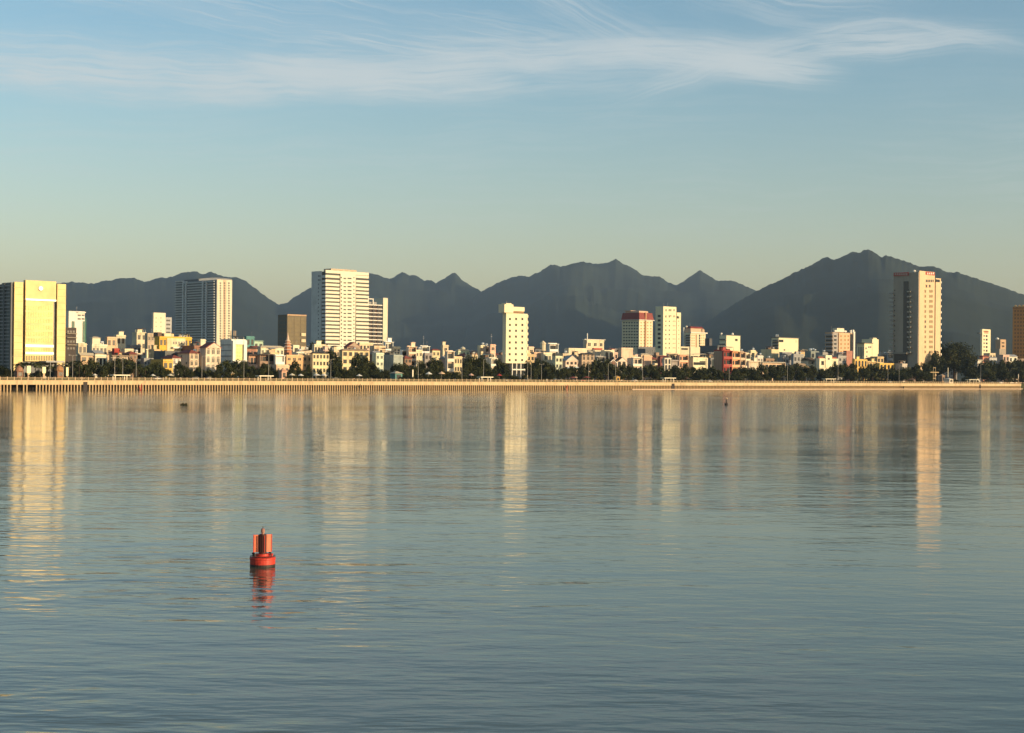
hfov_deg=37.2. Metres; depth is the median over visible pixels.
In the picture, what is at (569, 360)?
house
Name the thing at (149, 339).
house
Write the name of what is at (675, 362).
house
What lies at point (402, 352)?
house
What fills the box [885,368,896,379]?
tree
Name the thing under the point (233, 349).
office building
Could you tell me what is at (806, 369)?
tree
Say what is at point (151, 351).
house
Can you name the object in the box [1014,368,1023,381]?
tree
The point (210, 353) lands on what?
villa
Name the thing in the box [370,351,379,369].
house
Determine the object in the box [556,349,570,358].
house
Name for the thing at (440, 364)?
tree
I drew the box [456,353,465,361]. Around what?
house
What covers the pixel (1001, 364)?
tree
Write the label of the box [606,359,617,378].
house
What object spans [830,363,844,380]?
tree
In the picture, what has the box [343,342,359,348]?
house
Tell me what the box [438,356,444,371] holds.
house
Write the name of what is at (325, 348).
house
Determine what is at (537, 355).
house
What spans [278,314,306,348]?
office building
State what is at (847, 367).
tree
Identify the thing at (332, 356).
tree
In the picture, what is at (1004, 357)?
house
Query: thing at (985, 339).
apartment building
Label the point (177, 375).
shrub
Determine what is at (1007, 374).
tree
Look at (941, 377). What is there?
kiosk
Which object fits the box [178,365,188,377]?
tree
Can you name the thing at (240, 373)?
shrub
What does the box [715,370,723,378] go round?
tree
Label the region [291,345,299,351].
house
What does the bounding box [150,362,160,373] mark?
tree
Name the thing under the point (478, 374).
shrub
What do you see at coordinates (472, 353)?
house
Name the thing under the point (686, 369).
tree
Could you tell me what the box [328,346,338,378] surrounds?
house
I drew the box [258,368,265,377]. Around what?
shrub
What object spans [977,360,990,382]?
tree
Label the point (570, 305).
mountain range
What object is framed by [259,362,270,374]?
tree
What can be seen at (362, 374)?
shrub
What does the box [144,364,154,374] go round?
tree
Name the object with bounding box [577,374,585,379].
shrub
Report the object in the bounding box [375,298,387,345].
apartment building
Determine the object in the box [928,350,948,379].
tree
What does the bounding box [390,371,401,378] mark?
kiosk
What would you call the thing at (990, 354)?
house
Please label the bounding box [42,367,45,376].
sign pillar
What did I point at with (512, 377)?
shrub
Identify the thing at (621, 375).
tree
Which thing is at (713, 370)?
tree
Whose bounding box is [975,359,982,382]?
house
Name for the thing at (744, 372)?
tree
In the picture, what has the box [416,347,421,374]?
house
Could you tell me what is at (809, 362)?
house
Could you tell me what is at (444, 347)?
house
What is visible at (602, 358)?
house
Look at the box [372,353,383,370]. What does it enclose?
house
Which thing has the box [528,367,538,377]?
tree
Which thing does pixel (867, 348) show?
apartment building
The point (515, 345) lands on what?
hotel tower
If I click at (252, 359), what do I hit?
house
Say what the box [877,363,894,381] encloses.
house
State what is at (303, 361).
house
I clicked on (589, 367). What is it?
tree
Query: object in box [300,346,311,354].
house
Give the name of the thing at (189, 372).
shrub
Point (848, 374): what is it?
tree
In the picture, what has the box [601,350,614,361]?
house
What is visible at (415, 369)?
tree
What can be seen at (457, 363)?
house
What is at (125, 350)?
house
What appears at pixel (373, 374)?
shrub
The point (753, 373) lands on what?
tree
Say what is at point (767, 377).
shrub
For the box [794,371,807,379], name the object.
tree
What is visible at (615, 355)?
house
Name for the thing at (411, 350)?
house
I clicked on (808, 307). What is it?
mountain range
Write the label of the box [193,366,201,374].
tree
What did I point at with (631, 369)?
tree
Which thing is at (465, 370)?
tree
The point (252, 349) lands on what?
house
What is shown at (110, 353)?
house
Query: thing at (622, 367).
tree
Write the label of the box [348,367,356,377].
shrub
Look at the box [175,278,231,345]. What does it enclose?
apartment tower
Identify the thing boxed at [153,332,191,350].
school building
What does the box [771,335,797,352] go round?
office building
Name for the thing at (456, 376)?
shrub
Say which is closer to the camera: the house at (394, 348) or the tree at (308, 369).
the tree at (308, 369)
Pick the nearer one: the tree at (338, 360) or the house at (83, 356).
the house at (83, 356)
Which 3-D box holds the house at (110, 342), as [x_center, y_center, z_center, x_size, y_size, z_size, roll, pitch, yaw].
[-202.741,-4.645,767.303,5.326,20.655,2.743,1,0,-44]
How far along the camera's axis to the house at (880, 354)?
1126.47 m
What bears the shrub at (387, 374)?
on the ground
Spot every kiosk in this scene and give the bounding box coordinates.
[14,365,23,376]
[54,365,62,376]
[279,369,286,378]
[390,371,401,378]
[938,374,944,381]
[944,378,952,382]
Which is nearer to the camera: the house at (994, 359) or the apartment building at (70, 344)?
the apartment building at (70, 344)
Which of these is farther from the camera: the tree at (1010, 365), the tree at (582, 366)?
the tree at (1010, 365)
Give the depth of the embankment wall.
672.03 m
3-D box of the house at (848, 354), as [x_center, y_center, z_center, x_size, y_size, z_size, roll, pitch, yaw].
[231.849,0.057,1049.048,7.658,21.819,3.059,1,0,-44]
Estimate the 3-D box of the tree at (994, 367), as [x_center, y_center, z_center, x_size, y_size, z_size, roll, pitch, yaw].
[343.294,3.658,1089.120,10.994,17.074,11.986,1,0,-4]
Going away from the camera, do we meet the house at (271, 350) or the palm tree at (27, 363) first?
the palm tree at (27, 363)
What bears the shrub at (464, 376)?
on the ground
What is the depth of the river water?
64.34 m
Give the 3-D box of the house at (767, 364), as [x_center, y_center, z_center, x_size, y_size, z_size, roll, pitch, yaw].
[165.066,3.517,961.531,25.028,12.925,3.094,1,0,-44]
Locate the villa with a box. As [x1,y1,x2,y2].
[199,342,221,372]
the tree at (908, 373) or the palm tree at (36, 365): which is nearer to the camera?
the palm tree at (36, 365)
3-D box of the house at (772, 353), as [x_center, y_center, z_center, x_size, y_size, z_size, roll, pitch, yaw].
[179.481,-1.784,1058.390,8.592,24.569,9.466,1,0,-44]
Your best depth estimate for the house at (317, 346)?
778.66 m
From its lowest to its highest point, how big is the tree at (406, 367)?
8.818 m
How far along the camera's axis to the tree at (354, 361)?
683.90 m
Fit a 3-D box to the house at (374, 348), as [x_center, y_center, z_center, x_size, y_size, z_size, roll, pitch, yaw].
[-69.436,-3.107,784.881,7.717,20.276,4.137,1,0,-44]
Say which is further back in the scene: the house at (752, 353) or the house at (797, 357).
the house at (797, 357)
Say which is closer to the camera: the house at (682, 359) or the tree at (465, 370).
the tree at (465, 370)
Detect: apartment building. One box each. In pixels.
[65,327,76,377]
[367,298,381,345]
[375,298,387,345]
[700,338,725,355]
[857,338,878,358]
[977,329,990,355]
[995,337,1005,356]
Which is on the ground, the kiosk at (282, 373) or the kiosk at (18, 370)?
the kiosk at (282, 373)
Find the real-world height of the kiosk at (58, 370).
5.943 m
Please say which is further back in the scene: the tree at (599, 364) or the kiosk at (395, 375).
the tree at (599, 364)
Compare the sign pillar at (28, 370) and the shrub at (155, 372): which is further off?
the shrub at (155, 372)
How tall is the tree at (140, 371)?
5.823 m
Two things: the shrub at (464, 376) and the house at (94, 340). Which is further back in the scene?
the house at (94, 340)
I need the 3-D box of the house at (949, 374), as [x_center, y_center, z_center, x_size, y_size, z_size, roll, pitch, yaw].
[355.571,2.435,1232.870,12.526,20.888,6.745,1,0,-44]
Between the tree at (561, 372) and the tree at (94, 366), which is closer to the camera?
the tree at (94, 366)
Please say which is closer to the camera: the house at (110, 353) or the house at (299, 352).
the house at (110, 353)
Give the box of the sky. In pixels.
[0,0,1023,304]
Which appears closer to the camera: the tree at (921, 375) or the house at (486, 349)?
the house at (486, 349)
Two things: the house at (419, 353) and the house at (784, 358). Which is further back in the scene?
the house at (784, 358)
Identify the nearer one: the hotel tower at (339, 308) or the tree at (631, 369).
the tree at (631, 369)
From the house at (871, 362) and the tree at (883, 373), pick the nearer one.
the tree at (883, 373)
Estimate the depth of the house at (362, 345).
816.14 m
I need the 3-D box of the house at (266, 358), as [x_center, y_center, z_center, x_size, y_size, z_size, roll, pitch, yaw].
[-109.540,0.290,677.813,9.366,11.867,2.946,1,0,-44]
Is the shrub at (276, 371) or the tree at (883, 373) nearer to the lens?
the shrub at (276, 371)
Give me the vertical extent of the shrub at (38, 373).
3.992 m
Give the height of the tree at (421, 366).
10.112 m
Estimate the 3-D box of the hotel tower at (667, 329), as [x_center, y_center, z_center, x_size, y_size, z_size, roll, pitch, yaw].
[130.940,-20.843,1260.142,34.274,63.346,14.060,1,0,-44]
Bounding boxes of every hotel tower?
[311,268,368,349]
[499,301,527,379]
[655,303,688,356]
[889,270,941,381]
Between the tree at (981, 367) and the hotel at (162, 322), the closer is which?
the tree at (981, 367)
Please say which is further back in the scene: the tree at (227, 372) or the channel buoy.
the tree at (227, 372)
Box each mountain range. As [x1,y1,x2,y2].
[56,271,284,352]
[279,272,480,355]
[454,259,755,355]
[681,249,1023,378]
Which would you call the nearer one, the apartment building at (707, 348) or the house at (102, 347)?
the house at (102, 347)
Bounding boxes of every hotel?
[152,313,171,332]
[620,310,654,354]
[683,326,707,356]
[719,333,740,350]
[825,326,854,358]
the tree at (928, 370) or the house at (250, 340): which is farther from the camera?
the tree at (928, 370)
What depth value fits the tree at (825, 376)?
930.68 m
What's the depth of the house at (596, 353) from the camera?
892.59 m
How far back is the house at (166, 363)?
628.62 m
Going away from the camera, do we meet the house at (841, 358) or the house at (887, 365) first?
the house at (841, 358)
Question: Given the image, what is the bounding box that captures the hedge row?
[1,377,999,383]
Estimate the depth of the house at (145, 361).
646.02 m
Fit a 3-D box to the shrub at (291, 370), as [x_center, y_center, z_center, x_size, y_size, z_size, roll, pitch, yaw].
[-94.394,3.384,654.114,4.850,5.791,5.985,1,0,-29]
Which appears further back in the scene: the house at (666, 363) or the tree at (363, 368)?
the house at (666, 363)
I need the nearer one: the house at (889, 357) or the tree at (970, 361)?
the tree at (970, 361)
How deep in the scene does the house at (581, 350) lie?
886.78 m
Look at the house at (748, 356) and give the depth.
952.79 m
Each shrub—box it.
[33,370,41,376]
[115,371,123,377]
[151,369,158,377]
[174,368,182,377]
[184,370,193,377]
[237,370,245,377]
[244,366,252,376]
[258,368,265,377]
[266,370,274,377]
[272,369,278,377]
[288,368,296,376]
[316,370,322,378]
[345,369,352,377]
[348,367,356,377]
[357,371,364,378]
[368,371,377,378]
[383,370,390,379]
[401,370,410,378]
[422,371,430,377]
[431,371,437,378]
[451,372,458,378]
[460,372,467,378]
[474,370,481,378]
[487,371,497,378]
[508,375,518,379]
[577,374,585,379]
[634,375,641,379]
[748,375,757,380]
[763,374,771,380]
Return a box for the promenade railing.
[0,377,1019,383]
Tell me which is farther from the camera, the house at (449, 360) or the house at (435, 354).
the house at (435, 354)
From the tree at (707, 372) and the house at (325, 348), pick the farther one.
the tree at (707, 372)
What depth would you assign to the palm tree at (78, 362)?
569.08 m
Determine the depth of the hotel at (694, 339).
1461.97 m
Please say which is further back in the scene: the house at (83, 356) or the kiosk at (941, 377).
the kiosk at (941, 377)
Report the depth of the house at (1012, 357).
1204.80 m
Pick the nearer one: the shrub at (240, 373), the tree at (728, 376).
the shrub at (240, 373)
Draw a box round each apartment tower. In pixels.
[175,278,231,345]
[1012,305,1023,358]
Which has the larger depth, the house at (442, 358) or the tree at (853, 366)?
the tree at (853, 366)
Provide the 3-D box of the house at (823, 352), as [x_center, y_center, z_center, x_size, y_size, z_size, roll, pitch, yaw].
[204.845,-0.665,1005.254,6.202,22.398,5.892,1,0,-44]
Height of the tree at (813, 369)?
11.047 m
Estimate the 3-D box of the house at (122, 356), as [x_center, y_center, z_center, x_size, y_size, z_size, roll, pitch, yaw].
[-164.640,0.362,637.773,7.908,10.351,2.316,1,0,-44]
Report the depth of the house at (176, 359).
638.19 m
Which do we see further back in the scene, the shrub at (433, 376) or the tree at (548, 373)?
the tree at (548, 373)
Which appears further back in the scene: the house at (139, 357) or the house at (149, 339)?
the house at (149, 339)
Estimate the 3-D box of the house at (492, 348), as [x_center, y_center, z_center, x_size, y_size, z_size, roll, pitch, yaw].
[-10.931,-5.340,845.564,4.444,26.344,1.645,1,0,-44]
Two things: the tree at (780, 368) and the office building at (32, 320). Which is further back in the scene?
the tree at (780, 368)
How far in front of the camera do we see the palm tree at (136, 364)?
592.00 m
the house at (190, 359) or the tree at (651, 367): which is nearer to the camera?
the house at (190, 359)
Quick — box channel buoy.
[250,528,275,566]
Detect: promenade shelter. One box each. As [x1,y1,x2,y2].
[110,375,129,378]
[255,375,273,380]
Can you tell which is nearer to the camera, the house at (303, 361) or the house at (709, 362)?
the house at (303, 361)
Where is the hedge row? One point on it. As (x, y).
(202, 379)
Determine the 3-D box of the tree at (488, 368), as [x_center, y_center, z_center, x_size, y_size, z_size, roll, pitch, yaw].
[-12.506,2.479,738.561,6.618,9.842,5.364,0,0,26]
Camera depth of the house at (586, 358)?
827.50 m
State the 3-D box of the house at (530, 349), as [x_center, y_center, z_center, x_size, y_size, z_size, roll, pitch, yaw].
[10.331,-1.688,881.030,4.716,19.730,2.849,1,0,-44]
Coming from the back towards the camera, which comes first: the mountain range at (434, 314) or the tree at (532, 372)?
the mountain range at (434, 314)
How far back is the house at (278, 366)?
651.01 m
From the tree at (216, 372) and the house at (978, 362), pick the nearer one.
the tree at (216, 372)
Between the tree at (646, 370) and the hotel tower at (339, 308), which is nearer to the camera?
the tree at (646, 370)
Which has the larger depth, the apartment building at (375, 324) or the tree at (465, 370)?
the apartment building at (375, 324)
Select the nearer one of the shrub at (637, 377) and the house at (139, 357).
the house at (139, 357)
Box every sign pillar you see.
[27,366,30,376]
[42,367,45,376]
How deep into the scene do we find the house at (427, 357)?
760.94 m
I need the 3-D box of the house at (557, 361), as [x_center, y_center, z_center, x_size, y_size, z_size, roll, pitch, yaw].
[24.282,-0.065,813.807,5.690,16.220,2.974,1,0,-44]
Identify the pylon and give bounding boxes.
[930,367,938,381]
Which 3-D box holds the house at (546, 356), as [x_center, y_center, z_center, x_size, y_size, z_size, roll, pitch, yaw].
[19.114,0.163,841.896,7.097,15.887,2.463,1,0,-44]
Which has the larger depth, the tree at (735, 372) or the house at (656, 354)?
the house at (656, 354)
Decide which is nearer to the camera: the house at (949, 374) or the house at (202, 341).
the house at (202, 341)
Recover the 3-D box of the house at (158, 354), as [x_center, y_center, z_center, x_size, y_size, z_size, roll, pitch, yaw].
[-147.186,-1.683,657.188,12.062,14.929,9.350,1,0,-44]
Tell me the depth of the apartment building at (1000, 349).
1349.83 m
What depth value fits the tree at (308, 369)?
665.59 m
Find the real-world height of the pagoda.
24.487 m
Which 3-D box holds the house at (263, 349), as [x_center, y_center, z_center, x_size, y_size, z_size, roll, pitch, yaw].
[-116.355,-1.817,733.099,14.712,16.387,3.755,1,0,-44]
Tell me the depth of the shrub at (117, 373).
595.31 m
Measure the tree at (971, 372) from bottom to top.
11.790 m
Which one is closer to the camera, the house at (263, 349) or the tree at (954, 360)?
the house at (263, 349)
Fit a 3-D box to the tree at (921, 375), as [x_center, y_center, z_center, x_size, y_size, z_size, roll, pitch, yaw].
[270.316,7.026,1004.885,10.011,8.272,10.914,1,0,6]
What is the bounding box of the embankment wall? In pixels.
[0,380,1020,389]
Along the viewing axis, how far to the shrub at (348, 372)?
674.35 m
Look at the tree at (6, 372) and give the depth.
563.82 m
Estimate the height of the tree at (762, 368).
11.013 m
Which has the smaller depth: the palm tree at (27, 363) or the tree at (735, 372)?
the palm tree at (27, 363)
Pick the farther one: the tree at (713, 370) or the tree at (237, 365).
the tree at (713, 370)
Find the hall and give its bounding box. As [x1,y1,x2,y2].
[339,349,369,378]
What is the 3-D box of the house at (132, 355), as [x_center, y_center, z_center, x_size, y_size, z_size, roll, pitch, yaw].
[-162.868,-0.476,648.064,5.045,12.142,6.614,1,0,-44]
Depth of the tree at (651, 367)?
824.65 m
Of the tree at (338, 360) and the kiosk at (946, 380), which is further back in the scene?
the kiosk at (946, 380)
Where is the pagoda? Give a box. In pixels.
[284,334,291,354]
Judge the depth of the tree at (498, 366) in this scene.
748.00 m
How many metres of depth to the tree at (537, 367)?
762.31 m
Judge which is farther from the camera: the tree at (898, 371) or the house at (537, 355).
the tree at (898, 371)
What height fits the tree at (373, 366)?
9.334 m
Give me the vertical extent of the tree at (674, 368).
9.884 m
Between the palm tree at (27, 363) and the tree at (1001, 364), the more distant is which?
the tree at (1001, 364)
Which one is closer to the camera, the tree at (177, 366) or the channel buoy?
the channel buoy
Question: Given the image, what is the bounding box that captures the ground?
[936,379,1023,387]
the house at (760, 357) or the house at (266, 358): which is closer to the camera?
the house at (266, 358)
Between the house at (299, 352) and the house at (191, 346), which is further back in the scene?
the house at (299, 352)
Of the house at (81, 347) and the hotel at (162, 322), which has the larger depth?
the hotel at (162, 322)
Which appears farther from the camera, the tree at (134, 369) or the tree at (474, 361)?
the tree at (474, 361)
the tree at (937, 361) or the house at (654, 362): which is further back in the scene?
the tree at (937, 361)
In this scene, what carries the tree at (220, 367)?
on the ground
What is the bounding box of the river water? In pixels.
[0,388,1023,732]
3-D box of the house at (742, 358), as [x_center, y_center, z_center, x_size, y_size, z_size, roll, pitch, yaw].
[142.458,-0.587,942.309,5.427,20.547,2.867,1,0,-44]
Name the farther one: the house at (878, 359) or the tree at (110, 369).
the house at (878, 359)
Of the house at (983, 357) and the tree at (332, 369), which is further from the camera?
the house at (983, 357)
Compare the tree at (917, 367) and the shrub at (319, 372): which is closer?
the shrub at (319, 372)
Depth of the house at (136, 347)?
736.75 m
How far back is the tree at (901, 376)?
984.69 m
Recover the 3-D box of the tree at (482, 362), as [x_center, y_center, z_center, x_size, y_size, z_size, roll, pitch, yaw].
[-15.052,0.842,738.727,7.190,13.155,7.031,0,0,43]
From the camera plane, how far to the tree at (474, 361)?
735.04 m
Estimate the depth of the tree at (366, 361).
687.09 m
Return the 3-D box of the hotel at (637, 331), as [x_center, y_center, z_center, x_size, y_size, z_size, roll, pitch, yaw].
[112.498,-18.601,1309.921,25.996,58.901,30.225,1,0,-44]
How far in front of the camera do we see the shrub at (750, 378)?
882.16 m
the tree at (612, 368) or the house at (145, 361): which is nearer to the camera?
the house at (145, 361)
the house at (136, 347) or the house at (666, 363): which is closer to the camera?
the house at (136, 347)
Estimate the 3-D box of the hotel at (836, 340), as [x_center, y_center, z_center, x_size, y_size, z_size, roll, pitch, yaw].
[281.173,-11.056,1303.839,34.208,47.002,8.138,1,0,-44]
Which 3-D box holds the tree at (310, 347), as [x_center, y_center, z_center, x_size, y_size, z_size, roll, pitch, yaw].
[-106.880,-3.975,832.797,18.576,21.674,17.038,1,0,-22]
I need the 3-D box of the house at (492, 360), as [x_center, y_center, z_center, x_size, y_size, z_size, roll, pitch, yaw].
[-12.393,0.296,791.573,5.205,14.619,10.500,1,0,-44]
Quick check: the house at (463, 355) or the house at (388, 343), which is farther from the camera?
the house at (388, 343)
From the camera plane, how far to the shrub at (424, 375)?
706.19 m
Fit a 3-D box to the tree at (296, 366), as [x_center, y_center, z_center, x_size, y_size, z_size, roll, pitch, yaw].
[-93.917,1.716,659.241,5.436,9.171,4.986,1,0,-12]
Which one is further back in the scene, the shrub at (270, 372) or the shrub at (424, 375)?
the shrub at (424, 375)
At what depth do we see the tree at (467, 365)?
729.73 m
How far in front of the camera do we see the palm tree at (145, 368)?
596.71 m
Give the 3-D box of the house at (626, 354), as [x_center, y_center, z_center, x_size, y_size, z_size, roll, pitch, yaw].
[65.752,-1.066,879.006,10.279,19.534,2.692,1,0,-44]
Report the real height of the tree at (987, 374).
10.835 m
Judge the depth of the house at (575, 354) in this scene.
838.77 m
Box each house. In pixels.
[75,353,94,377]
[76,343,87,360]
[89,350,104,354]
[90,337,99,343]
[90,341,106,360]
[94,354,105,377]
[105,337,115,375]
[107,351,122,377]
[111,355,128,367]
[112,348,119,354]
[114,332,125,354]
[122,349,133,354]
[123,351,137,377]
[126,345,140,352]
[132,328,145,353]
[135,350,142,376]
[141,358,153,377]
[145,333,153,348]
[148,345,160,357]
[150,359,172,379]
[154,346,180,358]
[161,355,180,376]
[178,350,198,377]
[181,341,199,351]
[198,339,205,345]
[244,332,254,346]
[246,354,257,377]
[247,347,257,353]
[254,340,262,345]
[257,354,273,368]
[258,346,284,353]
[264,348,278,353]
[266,364,288,378]
[274,354,284,364]
[284,355,309,378]
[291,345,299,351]
[292,349,305,354]
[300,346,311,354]
[310,352,329,379]
[312,341,326,351]
[319,346,330,376]
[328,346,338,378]
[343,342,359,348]
[358,342,372,348]
[369,346,384,360]
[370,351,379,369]
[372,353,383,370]
[383,338,392,351]
[383,350,402,378]
[391,346,400,354]
[400,350,405,355]
[403,355,412,378]
[406,341,416,365]
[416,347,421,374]
[420,336,429,377]
[423,353,431,377]
[430,349,440,365]
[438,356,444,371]
[441,342,447,355]
[445,350,454,378]
[454,356,462,373]
[456,347,470,354]
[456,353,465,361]
[465,351,477,378]
[478,343,484,356]
[478,353,497,379]
[483,343,488,352]
[489,333,495,356]
[522,351,534,379]
[527,346,534,353]
[531,352,540,378]
[534,341,545,351]
[541,352,552,380]
[546,343,557,355]
[552,356,562,378]
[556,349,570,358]
[562,355,578,380]
[565,348,587,354]
[572,351,580,377]
[578,353,594,380]
[582,333,603,355]
[593,351,600,355]
[594,356,604,380]
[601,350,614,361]
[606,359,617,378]
[607,348,617,359]
[615,357,626,380]
[618,348,632,377]
[631,357,641,379]
[637,353,650,357]
[642,355,652,379]
[652,352,663,358]
[652,357,657,379]
[657,356,668,371]
[662,358,670,379]
[666,353,677,359]
[671,360,679,380]
[677,354,688,380]
[708,358,713,369]
[714,346,731,380]
[726,347,739,369]
[739,349,745,379]
[745,353,750,380]
[747,357,761,380]
[748,348,755,360]
[755,353,763,361]
[761,346,778,361]
[761,362,785,381]
[763,356,774,361]
[777,354,788,380]
[779,352,791,367]
[790,363,808,381]
[791,351,803,364]
[801,358,815,381]
[805,348,818,359]
[815,349,827,381]
[816,355,838,381]
[832,352,846,379]
[843,351,851,380]
[852,357,867,380]
[867,359,877,381]
[870,356,883,362]
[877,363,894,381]
[878,352,886,362]
[883,349,892,362]
[895,360,907,381]
[944,368,956,379]
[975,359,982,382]
[979,355,988,381]
[983,353,994,356]
[989,357,996,381]
[997,355,1009,382]
[1006,354,1017,382]
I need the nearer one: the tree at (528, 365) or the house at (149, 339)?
the tree at (528, 365)
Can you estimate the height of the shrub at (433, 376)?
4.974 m
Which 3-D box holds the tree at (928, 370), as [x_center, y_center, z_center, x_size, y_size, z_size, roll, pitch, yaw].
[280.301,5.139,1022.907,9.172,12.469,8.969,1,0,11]
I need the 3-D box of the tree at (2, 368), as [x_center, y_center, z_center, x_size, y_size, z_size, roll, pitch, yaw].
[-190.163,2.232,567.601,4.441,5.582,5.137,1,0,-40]
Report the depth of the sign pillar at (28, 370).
553.21 m
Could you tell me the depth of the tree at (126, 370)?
601.43 m
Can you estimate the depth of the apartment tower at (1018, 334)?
1372.90 m
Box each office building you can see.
[0,280,65,379]
[66,311,85,342]
[220,331,246,376]
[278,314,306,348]
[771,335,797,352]
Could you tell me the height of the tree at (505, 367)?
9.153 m
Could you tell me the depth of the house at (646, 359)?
875.01 m
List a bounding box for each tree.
[0,365,7,375]
[0,369,12,376]
[23,362,33,367]
[30,361,41,376]
[62,361,75,374]
[72,360,87,377]
[78,364,91,377]
[87,358,100,376]
[95,364,108,376]
[104,361,114,375]
[110,356,123,373]
[120,357,131,374]
[126,357,136,374]
[131,362,144,375]
[135,366,144,377]
[141,365,151,374]
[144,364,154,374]
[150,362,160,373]
[158,366,165,375]
[164,369,173,376]
[173,361,184,374]
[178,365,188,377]
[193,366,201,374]
[199,370,207,377]
[212,370,221,376]
[215,359,233,376]
[223,367,237,377]
[231,359,244,370]
[242,360,250,373]
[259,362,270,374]
[289,360,301,374]
[306,340,328,349]
[306,365,311,377]
[328,349,336,367]
[328,363,341,376]
[332,357,342,367]
[350,353,364,371]
[355,363,368,372]
[363,356,370,374]
[369,361,376,370]
[373,368,380,377]
[390,363,403,371]
[402,363,410,372]
[409,364,418,374]
[417,360,425,374]
[425,368,432,376]
[426,358,439,371]
[436,360,444,371]
[461,359,472,378]
[462,368,469,377]
[465,354,479,370]
[477,355,487,373]
[482,363,492,376]
[493,358,504,379]
[499,364,511,376]
[523,360,533,379]
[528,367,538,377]
[533,358,540,374]
[539,359,550,374]
[539,368,554,378]
[550,364,557,377]
[555,368,566,377]
[564,367,571,378]
[568,365,578,379]
[576,364,586,374]
[580,369,590,378]
[584,362,595,380]
[591,357,605,375]
[591,369,603,379]
[603,359,611,377]
[607,363,617,376]
[610,370,624,379]
[617,364,628,376]
[625,364,635,377]
[632,367,641,377]
[640,365,650,379]
[648,364,657,378]
[650,370,661,378]
[657,365,665,377]
[663,368,671,378]
[671,365,681,380]
[673,369,685,379]
[679,364,692,377]
[689,367,700,378]
[693,371,706,379]
[698,366,711,380]
[708,366,717,376]
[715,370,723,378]
[723,370,731,380]
[731,367,741,377]
[738,366,750,378]
[751,371,760,379]
[756,364,768,376]
[767,365,775,377]
[769,370,781,379]
[775,364,786,381]
[782,365,794,378]
[792,362,801,380]
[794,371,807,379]
[801,365,810,376]
[808,365,817,378]
[816,368,824,379]
[819,371,829,379]
[825,367,832,381]
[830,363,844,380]
[843,363,852,379]
[843,370,856,380]
[850,363,859,378]
[858,366,870,379]
[865,364,879,380]
[878,367,889,379]
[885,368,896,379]
[895,369,904,373]
[895,373,908,381]
[900,367,912,378]
[911,363,922,381]
[913,371,928,379]
[920,362,928,381]
[922,365,934,376]
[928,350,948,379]
[940,341,978,378]
[959,354,977,380]
[964,367,980,378]
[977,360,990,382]
[980,368,996,379]
[986,360,998,376]
[997,368,1015,380]
[998,359,1008,383]
[1005,361,1017,383]
[1010,357,1023,370]
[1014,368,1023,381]
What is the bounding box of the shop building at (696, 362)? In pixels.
[688,354,707,380]
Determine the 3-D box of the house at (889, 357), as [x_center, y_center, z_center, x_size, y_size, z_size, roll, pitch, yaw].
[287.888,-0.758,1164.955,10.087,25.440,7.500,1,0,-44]
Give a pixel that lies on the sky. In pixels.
(269, 145)
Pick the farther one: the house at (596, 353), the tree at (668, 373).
the house at (596, 353)
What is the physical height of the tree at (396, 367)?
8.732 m
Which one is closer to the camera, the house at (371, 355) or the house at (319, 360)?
the house at (319, 360)
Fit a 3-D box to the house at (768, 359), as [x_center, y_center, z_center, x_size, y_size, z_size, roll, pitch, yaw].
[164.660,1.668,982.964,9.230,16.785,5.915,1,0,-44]
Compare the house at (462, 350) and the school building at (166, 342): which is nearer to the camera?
the school building at (166, 342)
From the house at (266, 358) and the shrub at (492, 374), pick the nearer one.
the house at (266, 358)
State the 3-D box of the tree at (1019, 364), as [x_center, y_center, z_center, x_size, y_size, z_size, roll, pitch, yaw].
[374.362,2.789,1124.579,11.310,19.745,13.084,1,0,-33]
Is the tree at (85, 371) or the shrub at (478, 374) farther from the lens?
the shrub at (478, 374)
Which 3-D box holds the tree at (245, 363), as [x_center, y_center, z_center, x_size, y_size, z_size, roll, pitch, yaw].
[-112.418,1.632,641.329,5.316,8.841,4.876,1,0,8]
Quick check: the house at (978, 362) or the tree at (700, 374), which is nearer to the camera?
the tree at (700, 374)
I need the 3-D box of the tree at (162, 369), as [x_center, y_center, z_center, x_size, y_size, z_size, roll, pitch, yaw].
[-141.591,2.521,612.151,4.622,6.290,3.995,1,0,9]
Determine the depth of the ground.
1130.57 m
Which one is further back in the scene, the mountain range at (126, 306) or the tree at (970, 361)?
the mountain range at (126, 306)
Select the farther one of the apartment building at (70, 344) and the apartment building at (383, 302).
the apartment building at (383, 302)
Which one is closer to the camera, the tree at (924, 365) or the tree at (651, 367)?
the tree at (651, 367)
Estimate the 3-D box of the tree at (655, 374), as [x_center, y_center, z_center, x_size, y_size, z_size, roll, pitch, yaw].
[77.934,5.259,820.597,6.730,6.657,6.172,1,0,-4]
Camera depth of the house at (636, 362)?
861.80 m
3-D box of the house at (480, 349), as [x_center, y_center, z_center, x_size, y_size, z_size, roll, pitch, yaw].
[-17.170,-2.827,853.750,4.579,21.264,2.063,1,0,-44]
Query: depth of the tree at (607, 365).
800.12 m
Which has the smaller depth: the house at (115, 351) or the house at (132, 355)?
the house at (132, 355)

